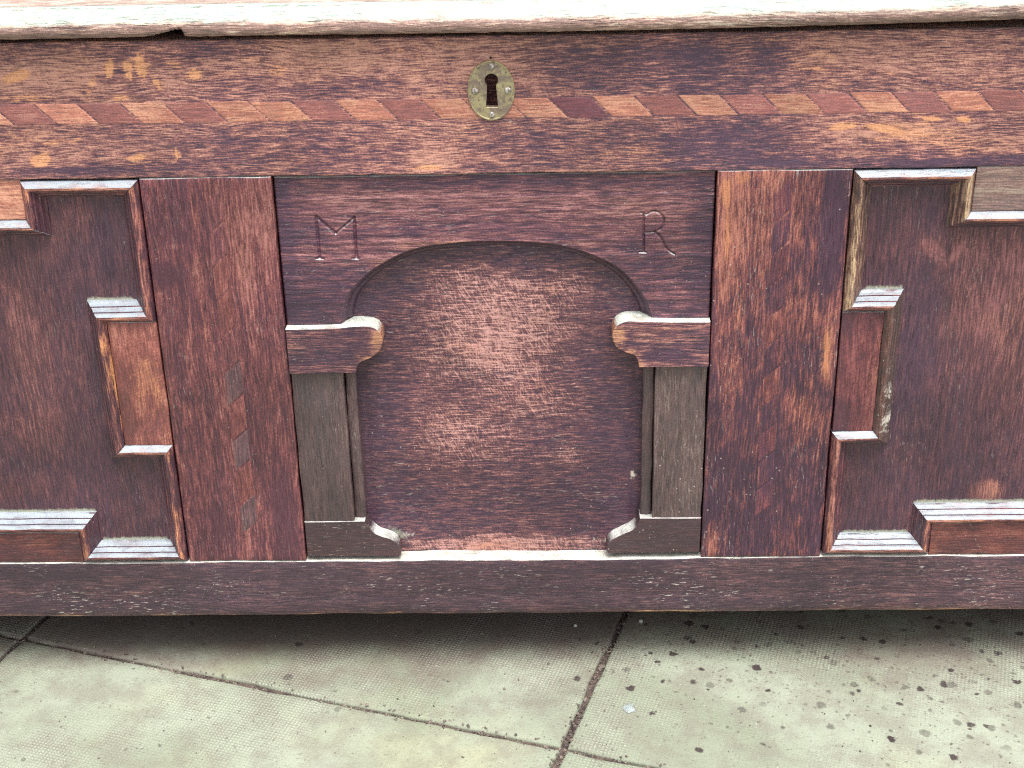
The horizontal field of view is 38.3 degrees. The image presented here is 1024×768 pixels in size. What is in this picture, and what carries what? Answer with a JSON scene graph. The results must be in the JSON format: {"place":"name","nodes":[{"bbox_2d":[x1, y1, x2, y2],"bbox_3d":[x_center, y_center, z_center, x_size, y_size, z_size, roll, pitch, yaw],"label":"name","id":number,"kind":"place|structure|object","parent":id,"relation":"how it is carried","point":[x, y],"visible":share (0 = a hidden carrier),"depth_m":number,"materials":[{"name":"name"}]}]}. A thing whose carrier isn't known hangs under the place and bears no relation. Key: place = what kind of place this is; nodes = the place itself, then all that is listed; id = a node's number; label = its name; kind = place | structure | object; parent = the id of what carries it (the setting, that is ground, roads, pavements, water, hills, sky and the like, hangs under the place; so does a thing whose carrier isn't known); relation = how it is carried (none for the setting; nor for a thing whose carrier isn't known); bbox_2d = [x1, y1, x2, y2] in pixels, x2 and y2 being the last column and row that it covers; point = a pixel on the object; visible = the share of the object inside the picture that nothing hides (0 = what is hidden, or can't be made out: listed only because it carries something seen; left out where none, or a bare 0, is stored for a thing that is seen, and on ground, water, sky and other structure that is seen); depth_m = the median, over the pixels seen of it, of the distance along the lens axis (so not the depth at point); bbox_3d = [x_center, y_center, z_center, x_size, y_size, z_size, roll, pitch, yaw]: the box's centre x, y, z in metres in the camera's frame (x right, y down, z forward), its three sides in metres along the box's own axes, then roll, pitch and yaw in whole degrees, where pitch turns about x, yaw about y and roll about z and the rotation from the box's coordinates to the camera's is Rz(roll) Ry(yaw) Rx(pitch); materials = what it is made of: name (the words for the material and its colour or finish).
{"place":"outdoors","nodes":[
{"label":"outdoors","id":0,"kind":"place"},
{"bbox_2d":[0,609,1023,767],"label":"pavement","id":1,"kind":"structure","parent":0,"point":[935,688],"depth_m":1.34,"materials":[{"name":"concrete"}]},
{"bbox_2d":[0,0,1023,615],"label":"oak chest","id":2,"kind":"object","parent":1,"relation":"on","point":[426,306],"visible":1,"depth_m":1.22,"materials":[{"name":"brown wood"}]},
{"bbox_2d":[623,703,635,712],"bbox_3d":[0.105,0.289,1.317,0.011,0.002,0.012,-12,28,-21],"label":"gum blob","id":3,"kind":"object","parent":1,"relation":"on","point":[629,708],"visible":1,"depth_m":1.32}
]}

